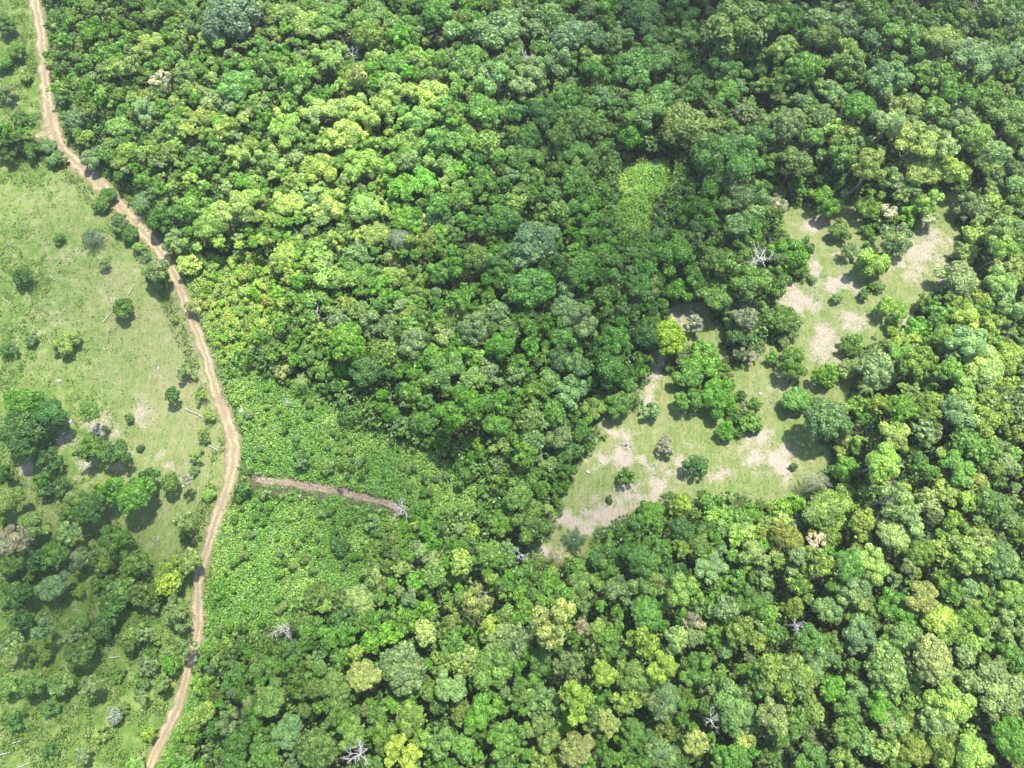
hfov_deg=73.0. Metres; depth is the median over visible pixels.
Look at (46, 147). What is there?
bush
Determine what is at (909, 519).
broadleaf tree
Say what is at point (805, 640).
broadleaf tree
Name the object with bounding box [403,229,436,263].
broadleaf tree
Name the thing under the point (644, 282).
broadleaf tree
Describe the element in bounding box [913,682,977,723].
broadleaf tree
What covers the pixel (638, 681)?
broadleaf tree
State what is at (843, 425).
broadleaf tree
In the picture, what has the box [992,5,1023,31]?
broadleaf tree
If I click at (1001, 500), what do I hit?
broadleaf tree
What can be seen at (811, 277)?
bush
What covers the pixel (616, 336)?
broadleaf tree
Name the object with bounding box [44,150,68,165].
bush
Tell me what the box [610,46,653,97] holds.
broadleaf tree
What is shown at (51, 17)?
broadleaf tree
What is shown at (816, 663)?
broadleaf tree
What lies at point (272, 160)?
broadleaf tree
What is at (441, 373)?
broadleaf tree
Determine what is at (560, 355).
broadleaf tree
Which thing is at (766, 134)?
broadleaf tree
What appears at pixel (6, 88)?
bush
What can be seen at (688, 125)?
broadleaf tree
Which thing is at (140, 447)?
bush
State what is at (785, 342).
bush
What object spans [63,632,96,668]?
broadleaf tree
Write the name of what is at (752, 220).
forest
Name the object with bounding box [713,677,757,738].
broadleaf tree
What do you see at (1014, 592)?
broadleaf tree
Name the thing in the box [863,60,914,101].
broadleaf tree
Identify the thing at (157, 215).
broadleaf tree
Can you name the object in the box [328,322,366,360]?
broadleaf tree
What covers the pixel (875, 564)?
broadleaf tree
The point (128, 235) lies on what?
bush
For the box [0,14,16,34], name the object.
bush
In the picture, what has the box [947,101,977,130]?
broadleaf tree
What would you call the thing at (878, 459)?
broadleaf tree
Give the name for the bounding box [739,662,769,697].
broadleaf tree
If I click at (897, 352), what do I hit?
broadleaf tree
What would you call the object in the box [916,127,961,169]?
broadleaf tree
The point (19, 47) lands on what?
bush
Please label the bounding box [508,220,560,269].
broadleaf tree
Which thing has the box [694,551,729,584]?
broadleaf tree
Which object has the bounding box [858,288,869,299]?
bush
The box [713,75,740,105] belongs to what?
broadleaf tree
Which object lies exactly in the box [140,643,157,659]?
bush
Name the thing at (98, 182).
dirt road
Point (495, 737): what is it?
broadleaf tree
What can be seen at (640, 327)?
broadleaf tree
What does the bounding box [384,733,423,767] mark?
broadleaf tree
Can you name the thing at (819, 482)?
palm tree
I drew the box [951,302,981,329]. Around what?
broadleaf tree
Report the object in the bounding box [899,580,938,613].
broadleaf tree
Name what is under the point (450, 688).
broadleaf tree
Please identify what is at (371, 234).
broadleaf tree
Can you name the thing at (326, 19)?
broadleaf tree
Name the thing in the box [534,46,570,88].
broadleaf tree
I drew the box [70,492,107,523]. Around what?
broadleaf tree
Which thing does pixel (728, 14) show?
broadleaf tree
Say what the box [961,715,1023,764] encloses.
broadleaf tree
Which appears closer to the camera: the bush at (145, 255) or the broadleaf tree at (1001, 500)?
the broadleaf tree at (1001, 500)
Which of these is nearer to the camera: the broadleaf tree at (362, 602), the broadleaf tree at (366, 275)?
the broadleaf tree at (362, 602)
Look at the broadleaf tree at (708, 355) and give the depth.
155.91 m
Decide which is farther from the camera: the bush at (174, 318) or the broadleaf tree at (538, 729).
the bush at (174, 318)
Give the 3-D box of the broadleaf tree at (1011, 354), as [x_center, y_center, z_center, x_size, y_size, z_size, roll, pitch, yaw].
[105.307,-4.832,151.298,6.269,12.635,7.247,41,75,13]
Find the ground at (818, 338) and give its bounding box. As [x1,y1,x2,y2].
[0,0,1023,767]
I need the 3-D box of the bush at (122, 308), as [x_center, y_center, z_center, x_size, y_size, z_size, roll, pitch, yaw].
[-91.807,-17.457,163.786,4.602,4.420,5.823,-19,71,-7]
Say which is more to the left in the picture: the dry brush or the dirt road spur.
the dirt road spur
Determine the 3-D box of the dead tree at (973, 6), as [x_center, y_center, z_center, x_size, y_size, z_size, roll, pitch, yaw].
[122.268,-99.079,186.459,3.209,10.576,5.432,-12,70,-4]
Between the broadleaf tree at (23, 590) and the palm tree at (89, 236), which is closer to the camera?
the broadleaf tree at (23, 590)
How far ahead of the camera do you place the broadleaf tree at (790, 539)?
134.56 m
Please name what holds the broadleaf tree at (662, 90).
on the ground at (818, 338)
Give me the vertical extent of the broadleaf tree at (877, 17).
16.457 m
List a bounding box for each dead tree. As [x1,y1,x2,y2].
[271,622,293,638]
[344,740,373,766]
[347,47,362,92]
[391,498,407,519]
[512,545,525,561]
[693,704,718,731]
[745,243,773,270]
[774,620,806,635]
[958,0,977,28]
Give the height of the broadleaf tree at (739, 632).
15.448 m
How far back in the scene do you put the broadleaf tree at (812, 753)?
120.89 m
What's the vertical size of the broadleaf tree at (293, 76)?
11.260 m
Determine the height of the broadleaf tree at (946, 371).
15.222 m
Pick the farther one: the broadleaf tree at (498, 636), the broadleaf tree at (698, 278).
the broadleaf tree at (698, 278)
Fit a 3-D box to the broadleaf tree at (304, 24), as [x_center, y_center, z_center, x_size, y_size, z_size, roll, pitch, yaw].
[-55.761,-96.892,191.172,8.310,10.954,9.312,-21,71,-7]
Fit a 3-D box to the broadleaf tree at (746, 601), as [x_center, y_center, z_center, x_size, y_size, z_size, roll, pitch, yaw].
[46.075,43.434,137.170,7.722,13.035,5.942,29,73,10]
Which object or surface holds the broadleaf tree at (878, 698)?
on the ground at (818, 338)
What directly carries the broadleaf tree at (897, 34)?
on the ground at (818, 338)
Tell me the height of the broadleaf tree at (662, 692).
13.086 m
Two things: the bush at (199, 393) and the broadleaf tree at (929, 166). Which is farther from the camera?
the broadleaf tree at (929, 166)
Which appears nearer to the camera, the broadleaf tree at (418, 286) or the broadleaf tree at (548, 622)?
the broadleaf tree at (548, 622)
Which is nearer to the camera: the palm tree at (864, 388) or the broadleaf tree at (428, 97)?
the palm tree at (864, 388)
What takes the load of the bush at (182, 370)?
on the ground at (818, 338)
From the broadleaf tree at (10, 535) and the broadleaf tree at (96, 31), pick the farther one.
the broadleaf tree at (96, 31)
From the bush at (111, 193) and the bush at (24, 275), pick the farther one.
the bush at (111, 193)
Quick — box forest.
[0,0,1023,767]
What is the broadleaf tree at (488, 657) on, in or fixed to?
on the ground at (818, 338)
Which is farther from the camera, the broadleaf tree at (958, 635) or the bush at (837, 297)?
the bush at (837, 297)
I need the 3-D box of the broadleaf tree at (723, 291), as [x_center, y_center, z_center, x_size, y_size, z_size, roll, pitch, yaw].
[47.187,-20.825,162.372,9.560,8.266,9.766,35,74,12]
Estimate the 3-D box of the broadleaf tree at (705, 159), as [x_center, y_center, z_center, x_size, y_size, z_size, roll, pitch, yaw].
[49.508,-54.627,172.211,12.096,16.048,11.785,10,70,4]
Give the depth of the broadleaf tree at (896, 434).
138.37 m
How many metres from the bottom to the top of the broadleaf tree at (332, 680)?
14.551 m
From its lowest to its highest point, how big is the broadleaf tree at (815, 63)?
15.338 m
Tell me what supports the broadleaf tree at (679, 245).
on the ground at (818, 338)
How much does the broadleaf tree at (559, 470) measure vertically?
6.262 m
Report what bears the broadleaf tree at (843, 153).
on the ground at (818, 338)
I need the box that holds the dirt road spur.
[35,126,52,138]
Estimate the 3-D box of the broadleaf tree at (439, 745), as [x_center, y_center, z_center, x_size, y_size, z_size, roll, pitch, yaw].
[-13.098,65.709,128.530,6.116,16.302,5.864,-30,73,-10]
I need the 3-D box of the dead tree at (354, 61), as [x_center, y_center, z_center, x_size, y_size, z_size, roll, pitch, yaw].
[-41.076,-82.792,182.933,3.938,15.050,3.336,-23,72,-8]
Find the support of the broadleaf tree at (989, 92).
on the ground at (818, 338)
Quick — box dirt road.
[28,0,243,767]
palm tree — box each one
[81,228,107,250]
[131,191,157,211]
[292,373,308,388]
[384,229,410,260]
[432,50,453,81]
[547,543,574,570]
[561,526,586,553]
[800,469,832,492]
[856,382,873,395]
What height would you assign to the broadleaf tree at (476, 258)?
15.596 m
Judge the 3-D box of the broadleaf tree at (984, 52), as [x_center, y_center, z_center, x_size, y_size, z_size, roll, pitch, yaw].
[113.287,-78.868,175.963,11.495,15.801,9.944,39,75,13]
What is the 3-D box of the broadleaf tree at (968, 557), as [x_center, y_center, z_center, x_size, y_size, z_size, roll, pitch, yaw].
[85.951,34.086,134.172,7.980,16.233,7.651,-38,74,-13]
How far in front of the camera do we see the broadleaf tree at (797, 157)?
168.38 m
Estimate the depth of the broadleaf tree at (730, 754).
122.50 m
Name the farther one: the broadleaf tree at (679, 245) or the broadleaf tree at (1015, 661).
the broadleaf tree at (679, 245)
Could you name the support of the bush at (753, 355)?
on the ground at (818, 338)
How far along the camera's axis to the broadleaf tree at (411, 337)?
150.05 m
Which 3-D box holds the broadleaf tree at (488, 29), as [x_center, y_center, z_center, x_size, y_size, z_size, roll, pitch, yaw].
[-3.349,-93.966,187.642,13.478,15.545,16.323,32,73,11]
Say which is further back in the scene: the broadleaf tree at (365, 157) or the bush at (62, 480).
the broadleaf tree at (365, 157)
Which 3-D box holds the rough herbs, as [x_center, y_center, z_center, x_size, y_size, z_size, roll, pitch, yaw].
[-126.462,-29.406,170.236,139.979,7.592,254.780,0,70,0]
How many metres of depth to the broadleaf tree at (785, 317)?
158.84 m
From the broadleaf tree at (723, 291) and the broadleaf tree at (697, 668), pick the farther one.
the broadleaf tree at (723, 291)
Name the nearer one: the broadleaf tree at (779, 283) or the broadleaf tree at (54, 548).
the broadleaf tree at (54, 548)
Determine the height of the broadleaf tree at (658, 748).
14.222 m
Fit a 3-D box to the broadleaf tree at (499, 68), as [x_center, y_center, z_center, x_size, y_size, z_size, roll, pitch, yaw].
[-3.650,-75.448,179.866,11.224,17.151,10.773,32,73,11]
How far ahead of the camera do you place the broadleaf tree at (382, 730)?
122.62 m
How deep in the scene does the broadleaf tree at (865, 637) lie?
128.01 m
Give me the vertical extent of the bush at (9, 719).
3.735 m
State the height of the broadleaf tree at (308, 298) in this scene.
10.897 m
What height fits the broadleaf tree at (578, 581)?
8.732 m
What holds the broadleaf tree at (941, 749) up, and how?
on the ground at (818, 338)
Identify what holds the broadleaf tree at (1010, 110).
on the ground at (818, 338)
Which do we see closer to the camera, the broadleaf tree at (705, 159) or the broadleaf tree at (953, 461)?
the broadleaf tree at (953, 461)
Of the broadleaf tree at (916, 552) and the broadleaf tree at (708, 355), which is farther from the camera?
the broadleaf tree at (708, 355)
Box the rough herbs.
[0,0,254,767]
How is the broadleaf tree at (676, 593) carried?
on the ground at (818, 338)
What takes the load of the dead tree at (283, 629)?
on the ground at (818, 338)
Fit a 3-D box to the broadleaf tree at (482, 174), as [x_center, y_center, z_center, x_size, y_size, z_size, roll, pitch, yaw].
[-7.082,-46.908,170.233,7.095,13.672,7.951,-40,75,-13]
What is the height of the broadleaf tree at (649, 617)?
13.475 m
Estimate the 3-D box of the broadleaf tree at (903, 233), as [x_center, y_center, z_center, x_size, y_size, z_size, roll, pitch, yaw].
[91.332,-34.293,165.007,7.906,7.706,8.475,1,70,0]
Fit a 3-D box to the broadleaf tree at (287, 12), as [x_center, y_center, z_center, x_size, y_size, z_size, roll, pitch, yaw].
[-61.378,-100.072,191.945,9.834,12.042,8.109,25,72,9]
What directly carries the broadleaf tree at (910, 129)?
on the ground at (818, 338)
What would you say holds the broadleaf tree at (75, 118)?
on the ground at (818, 338)
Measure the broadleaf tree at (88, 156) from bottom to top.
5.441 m
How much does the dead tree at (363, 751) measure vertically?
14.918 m
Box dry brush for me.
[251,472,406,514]
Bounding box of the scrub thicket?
[159,156,903,765]
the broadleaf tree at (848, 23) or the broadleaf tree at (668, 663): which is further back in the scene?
the broadleaf tree at (848, 23)
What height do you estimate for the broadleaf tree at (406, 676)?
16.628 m
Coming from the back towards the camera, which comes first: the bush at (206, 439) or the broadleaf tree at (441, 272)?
the broadleaf tree at (441, 272)
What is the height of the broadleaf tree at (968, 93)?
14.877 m
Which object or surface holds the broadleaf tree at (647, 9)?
on the ground at (818, 338)
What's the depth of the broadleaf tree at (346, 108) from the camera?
177.68 m
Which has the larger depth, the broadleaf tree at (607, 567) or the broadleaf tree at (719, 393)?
the broadleaf tree at (719, 393)
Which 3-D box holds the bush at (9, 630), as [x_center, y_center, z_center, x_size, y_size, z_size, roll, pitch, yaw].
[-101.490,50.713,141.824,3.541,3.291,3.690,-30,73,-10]
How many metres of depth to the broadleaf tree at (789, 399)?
153.31 m
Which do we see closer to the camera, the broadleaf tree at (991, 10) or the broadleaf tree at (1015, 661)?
the broadleaf tree at (1015, 661)
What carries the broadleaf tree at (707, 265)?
on the ground at (818, 338)
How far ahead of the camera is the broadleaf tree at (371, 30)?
183.92 m
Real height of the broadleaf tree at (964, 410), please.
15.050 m
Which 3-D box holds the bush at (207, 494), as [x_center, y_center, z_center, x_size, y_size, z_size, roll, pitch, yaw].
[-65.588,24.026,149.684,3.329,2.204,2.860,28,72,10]
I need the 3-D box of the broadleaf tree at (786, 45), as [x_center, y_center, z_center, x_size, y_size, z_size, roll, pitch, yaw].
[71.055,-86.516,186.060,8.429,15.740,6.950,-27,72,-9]
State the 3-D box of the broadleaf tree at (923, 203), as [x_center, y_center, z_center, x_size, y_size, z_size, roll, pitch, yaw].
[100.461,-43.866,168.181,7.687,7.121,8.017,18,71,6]
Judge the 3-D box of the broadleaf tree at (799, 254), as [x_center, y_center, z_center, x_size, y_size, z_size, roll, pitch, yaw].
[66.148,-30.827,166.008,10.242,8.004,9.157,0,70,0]
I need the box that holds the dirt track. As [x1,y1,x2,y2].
[256,476,403,512]
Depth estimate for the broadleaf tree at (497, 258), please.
156.62 m
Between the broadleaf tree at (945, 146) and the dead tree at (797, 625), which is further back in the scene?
the broadleaf tree at (945, 146)
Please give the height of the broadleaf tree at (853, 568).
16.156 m
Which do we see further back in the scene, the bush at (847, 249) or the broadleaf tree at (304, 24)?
the broadleaf tree at (304, 24)
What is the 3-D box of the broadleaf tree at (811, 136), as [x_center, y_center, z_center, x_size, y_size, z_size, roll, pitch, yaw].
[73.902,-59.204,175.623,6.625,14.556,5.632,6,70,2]
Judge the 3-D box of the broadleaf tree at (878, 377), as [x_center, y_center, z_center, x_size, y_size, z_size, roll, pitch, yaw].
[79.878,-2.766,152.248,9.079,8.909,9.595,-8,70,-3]
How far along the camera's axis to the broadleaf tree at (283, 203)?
167.51 m
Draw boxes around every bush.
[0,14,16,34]
[0,56,13,68]
[0,82,15,102]
[0,140,19,162]
[0,341,18,355]
[3,710,26,733]
[7,41,25,57]
[7,625,25,638]
[10,110,33,126]
[11,268,34,285]
[17,139,40,159]
[19,69,31,82]
[24,331,37,345]
[24,649,39,665]
[36,446,63,474]
[39,699,60,717]
[40,136,57,153]
[41,742,58,759]
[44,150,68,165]
[47,476,71,496]
[50,329,80,357]
[53,233,65,245]
[63,490,88,515]
[91,195,109,212]
[92,724,110,743]
[98,257,110,269]
[99,188,117,200]
[110,666,126,682]
[111,212,128,232]
[112,298,132,319]
[118,700,129,714]
[122,224,137,242]
[124,413,133,422]
[125,754,144,767]
[131,241,146,251]
[136,444,144,451]
[138,250,151,260]
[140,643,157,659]
[143,260,156,281]
[153,273,169,289]
[156,674,169,692]
[158,650,174,661]
[170,314,178,324]
[176,362,196,380]
[177,525,192,541]
[187,446,203,462]
[188,466,199,475]
[194,389,206,403]
[197,428,210,442]
[200,489,216,501]
[203,410,215,420]
[605,495,612,502]
[733,346,749,360]
[737,401,749,414]
[746,351,759,365]
[778,334,789,347]
[788,327,799,338]
[789,463,798,470]
[808,274,816,283]
[831,293,843,302]
[838,341,858,357]
[840,242,859,256]
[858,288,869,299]
[873,278,885,292]
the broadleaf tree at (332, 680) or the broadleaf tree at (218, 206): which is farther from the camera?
the broadleaf tree at (218, 206)
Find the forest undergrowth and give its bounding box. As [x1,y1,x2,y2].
[0,0,1023,767]
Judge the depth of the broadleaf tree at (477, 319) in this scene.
149.72 m
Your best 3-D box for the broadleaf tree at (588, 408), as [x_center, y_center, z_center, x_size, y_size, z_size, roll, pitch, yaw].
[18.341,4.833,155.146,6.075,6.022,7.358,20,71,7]
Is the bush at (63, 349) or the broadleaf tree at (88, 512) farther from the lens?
the bush at (63, 349)
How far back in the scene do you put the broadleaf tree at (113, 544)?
143.06 m
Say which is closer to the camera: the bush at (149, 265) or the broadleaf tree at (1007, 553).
the broadleaf tree at (1007, 553)
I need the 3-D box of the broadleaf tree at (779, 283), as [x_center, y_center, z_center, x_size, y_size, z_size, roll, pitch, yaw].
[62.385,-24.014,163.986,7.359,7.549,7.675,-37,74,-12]
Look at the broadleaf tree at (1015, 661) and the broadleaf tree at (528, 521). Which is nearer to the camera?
the broadleaf tree at (1015, 661)
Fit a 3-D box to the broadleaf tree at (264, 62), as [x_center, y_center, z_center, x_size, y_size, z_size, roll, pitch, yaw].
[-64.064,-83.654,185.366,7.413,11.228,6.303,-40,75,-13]
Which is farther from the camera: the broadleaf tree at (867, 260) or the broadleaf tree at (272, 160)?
the broadleaf tree at (272, 160)
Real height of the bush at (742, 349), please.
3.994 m
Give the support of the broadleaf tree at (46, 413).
on the ground at (818, 338)
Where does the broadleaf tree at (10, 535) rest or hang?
on the ground at (818, 338)
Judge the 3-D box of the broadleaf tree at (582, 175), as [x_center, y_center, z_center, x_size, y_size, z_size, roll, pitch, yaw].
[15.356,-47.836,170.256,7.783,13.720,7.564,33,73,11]
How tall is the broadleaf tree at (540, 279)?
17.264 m
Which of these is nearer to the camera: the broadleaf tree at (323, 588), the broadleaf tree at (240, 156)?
the broadleaf tree at (323, 588)
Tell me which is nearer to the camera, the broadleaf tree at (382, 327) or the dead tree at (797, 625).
the dead tree at (797, 625)
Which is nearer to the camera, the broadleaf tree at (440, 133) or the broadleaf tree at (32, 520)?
the broadleaf tree at (32, 520)
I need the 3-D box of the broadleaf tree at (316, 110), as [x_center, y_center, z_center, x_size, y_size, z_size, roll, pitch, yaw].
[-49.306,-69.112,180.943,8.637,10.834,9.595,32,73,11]
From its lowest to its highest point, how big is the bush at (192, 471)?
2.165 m
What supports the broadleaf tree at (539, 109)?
on the ground at (818, 338)
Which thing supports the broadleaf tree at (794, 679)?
on the ground at (818, 338)
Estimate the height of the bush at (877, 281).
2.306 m
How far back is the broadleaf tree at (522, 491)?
140.05 m
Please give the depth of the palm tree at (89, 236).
168.71 m
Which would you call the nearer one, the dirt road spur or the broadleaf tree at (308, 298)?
the broadleaf tree at (308, 298)
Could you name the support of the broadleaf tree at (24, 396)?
on the ground at (818, 338)
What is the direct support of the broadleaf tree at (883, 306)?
on the ground at (818, 338)
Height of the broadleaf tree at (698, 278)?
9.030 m
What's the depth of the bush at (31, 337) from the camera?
161.00 m
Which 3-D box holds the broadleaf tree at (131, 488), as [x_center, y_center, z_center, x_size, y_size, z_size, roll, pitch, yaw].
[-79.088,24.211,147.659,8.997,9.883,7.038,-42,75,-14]
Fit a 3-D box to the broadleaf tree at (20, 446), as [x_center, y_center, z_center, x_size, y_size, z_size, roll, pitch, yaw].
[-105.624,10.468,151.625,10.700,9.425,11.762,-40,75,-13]
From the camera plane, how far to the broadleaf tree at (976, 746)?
117.10 m
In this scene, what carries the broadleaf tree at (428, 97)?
on the ground at (818, 338)
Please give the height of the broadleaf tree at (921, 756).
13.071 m
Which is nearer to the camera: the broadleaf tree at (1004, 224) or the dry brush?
the dry brush
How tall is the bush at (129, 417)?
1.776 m
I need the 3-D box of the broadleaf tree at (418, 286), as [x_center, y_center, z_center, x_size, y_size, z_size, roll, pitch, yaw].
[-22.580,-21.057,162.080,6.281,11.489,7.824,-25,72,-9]
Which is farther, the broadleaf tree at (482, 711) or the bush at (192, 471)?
the bush at (192, 471)
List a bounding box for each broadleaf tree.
[0,405,49,458]
[0,486,28,518]
[0,524,35,555]
[0,545,25,575]
[3,387,44,412]
[5,582,37,609]
[17,509,50,539]
[34,398,68,429]
[34,570,70,600]
[43,534,71,565]
[47,6,69,30]
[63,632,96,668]
[64,106,96,130]
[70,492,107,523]
[80,15,107,43]
[80,145,104,169]
[97,524,134,558]
[116,476,156,514]
[131,96,156,126]
[132,32,164,57]
[146,203,174,232]
[161,228,190,252]
[169,59,197,89]
[188,106,216,127]
[191,206,229,240]
[200,0,260,41]
[208,190,253,225]
[216,68,255,100]
[219,748,249,767]
[223,720,253,754]
[225,145,250,168]
[249,148,286,180]
[253,677,286,717]
[256,51,284,87]
[268,2,299,37]
[268,113,305,149]
[270,712,306,749]
[272,189,306,215]
[277,61,317,94]
[291,9,319,42]
[292,289,336,331]
[294,727,337,767]
[296,335,325,364]
[299,97,336,127]
[299,153,336,183]
[303,580,335,614]
[311,48,343,81]
[313,3,346,40]
[317,193,345,221]
[318,667,351,700]
[322,118,368,150]
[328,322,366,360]
[333,93,371,122]
[336,712,365,750]
[342,148,384,183]
[343,583,377,619]
[345,658,381,692]
[346,261,374,288]
[348,355,385,386]
[349,194,381,225]
[350,19,385,51]
[352,0,388,25]
[355,96,396,136]
[359,221,390,244]
[359,308,400,344]
[359,562,393,598]
[365,718,396,757]
[378,72,406,105]
[378,162,410,200]
[378,640,426,696]
[379,49,411,73]
[381,266,407,290]
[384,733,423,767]
[386,128,420,161]
[388,203,417,234]
[395,698,424,738]
[398,327,427,362]
[400,15,427,34]
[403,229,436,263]
[403,272,430,301]
[404,106,435,133]
[408,79,448,108]
[408,165,438,197]
[408,407,440,434]
[420,124,464,157]
[420,350,466,393]
[420,726,455,760]
[421,0,453,34]
[426,260,455,289]
[430,150,470,184]
[434,668,467,702]
[436,385,485,433]
[448,43,489,80]
[450,732,474,764]
[455,123,482,153]
[456,310,489,347]
[461,583,493,615]
[463,691,500,729]
[464,243,492,281]
[466,7,523,55]
[467,165,498,205]
[468,95,505,129]
[472,60,519,104]
[472,644,520,691]
[479,622,514,656]
[481,410,512,435]
[483,204,520,234]
[485,328,515,363]
[486,508,514,537]
[486,721,514,760]
[487,243,516,275]
[503,480,532,510]
[503,718,531,751]
[505,265,555,310]
[507,498,548,544]
[508,63,547,101]
[508,144,544,170]
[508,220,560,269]
[515,122,542,162]
[525,646,553,676]
[525,711,560,754]
[529,97,557,143]
[529,597,576,649]
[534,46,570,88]
[544,418,571,448]
[548,82,579,110]
[548,318,577,353]
[548,346,573,373]
[549,18,590,50]
[550,295,577,320]
[551,133,593,164]
[551,650,584,678]
[554,449,576,478]
[555,373,587,411]
[558,679,594,726]
[559,731,594,767]
[561,162,589,194]
[561,302,598,337]
[564,252,596,294]
[565,105,601,138]
[567,570,597,603]
[571,203,602,238]
[578,391,605,419]
[588,351,628,387]
[588,538,624,583]
[589,0,619,30]
[591,659,618,686]
[595,324,630,355]
[602,574,637,605]
[603,390,633,418]
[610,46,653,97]
[614,514,645,546]
[616,659,651,693]
[617,121,644,151]
[620,544,657,579]
[620,717,649,748]
[622,93,667,130]
[625,273,654,304]
[626,318,666,348]
[631,0,659,41]
[631,595,662,631]
[636,500,665,525]
[643,43,675,84]
[643,735,681,767]
[644,650,678,684]
[648,80,674,122]
[648,318,686,355]
[650,678,681,713]
[655,234,695,275]
[660,101,713,149]
[664,272,696,301]
[666,516,695,542]
[666,571,697,606]
[668,0,700,43]
[668,492,691,515]
[671,357,704,387]
[672,387,703,411]
[678,651,712,686]
[681,454,708,476]
[682,194,719,222]
[682,261,710,290]
[686,524,717,559]
[689,342,721,378]
[690,133,741,181]
[693,271,734,310]
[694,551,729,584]
[697,0,774,71]
[700,246,724,276]
[701,378,733,419]
[705,49,742,99]
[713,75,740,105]
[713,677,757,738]
[714,742,752,767]
[722,134,765,194]
[725,615,764,651]
[729,263,772,301]
[732,583,767,619]
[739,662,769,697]
[744,125,777,151]
[752,652,816,702]
[756,696,788,736]
[763,304,798,331]
[765,2,796,45]
[765,238,808,272]
[765,265,791,297]
[767,34,799,77]
[770,521,803,549]
[772,107,806,149]
[775,145,812,183]
[776,347,807,377]
[780,386,809,411]
[782,741,826,767]
[785,51,825,93]
[788,622,829,657]
[796,128,823,150]
[797,646,830,676]
[801,488,854,534]
[803,397,853,437]
[804,20,840,71]
[808,596,842,624]
[809,185,844,216]
[818,79,848,105]
[826,135,857,177]
[827,572,873,605]
[830,455,859,483]
[830,547,864,581]
[831,46,866,83]
[832,10,866,51]
[837,612,877,655]
[842,91,877,122]
[850,147,886,192]
[853,0,889,40]
[855,348,899,390]
[856,247,891,277]
[856,542,889,585]
[859,690,893,723]
[860,442,901,483]
[861,479,914,516]
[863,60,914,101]
[863,640,909,699]
[866,419,910,453]
[866,518,910,553]
[869,108,906,144]
[872,295,907,323]
[875,586,917,625]
[876,620,922,652]
[880,22,917,57]
[880,222,913,257]
[887,341,915,364]
[889,501,923,535]
[893,120,939,162]
[893,538,936,566]
[897,346,939,380]
[898,735,930,766]
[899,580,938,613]
[902,151,941,185]
[902,633,953,685]
[909,189,945,216]
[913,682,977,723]
[915,24,963,78]
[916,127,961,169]
[917,702,959,736]
[918,357,962,386]
[920,600,957,634]
[922,449,976,487]
[922,613,967,645]
[926,324,960,353]
[926,734,959,767]
[932,80,978,124]
[932,393,977,428]
[932,536,995,575]
[933,260,983,299]
[937,152,972,184]
[939,325,987,358]
[941,37,997,94]
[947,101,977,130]
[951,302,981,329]
[952,191,988,223]
[953,120,995,156]
[953,390,1010,440]
[954,344,1004,389]
[955,660,1023,716]
[955,731,994,767]
[956,605,989,635]
[957,485,1010,521]
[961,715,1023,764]
[968,0,1006,42]
[973,608,1016,642]
[974,234,1019,272]
[975,79,1008,116]
[975,263,1018,302]
[978,214,1023,252]
[979,46,1022,84]
[979,579,1023,616]
[979,639,1023,672]
[985,543,1019,577]
[986,99,1023,139]
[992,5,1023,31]
[996,340,1023,368]
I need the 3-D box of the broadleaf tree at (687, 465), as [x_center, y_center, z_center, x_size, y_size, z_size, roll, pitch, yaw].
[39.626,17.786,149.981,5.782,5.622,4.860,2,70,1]
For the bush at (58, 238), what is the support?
on the ground at (818, 338)
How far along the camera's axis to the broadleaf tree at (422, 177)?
170.02 m
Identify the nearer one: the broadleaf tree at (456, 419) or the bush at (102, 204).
the broadleaf tree at (456, 419)
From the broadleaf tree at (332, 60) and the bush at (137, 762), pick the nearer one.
the bush at (137, 762)
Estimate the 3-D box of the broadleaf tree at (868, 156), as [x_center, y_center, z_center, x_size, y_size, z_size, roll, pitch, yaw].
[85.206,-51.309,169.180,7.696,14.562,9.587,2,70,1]
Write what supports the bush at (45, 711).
on the ground at (818, 338)
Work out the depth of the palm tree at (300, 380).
154.46 m
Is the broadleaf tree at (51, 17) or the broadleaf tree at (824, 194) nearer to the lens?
the broadleaf tree at (824, 194)
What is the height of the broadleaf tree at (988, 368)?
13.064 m
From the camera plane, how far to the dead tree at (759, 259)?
161.44 m
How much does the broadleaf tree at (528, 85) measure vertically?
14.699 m
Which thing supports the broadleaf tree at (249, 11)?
on the ground at (818, 338)
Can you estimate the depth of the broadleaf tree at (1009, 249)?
155.57 m
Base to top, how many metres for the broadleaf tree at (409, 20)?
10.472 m
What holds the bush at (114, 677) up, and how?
on the ground at (818, 338)
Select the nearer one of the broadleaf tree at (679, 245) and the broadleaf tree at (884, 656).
the broadleaf tree at (884, 656)
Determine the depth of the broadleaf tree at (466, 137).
171.08 m
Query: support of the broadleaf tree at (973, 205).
on the ground at (818, 338)
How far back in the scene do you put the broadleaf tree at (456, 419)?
140.51 m
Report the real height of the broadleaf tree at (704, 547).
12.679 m
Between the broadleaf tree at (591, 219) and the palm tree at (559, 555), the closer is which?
the palm tree at (559, 555)
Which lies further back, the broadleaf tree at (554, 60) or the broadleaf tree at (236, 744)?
the broadleaf tree at (554, 60)
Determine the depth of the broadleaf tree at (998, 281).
153.10 m
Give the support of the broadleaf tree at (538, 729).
on the ground at (818, 338)
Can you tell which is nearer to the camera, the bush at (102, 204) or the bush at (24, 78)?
the bush at (102, 204)
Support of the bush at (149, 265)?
on the ground at (818, 338)
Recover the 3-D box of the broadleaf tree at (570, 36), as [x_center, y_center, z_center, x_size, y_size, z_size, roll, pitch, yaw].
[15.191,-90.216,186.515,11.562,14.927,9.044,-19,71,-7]
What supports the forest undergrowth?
on the ground at (818, 338)
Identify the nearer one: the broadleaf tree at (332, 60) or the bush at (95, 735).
the bush at (95, 735)
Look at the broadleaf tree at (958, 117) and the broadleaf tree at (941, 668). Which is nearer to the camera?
the broadleaf tree at (941, 668)
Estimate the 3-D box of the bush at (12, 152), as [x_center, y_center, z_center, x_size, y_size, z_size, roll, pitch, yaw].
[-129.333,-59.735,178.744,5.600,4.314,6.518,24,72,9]

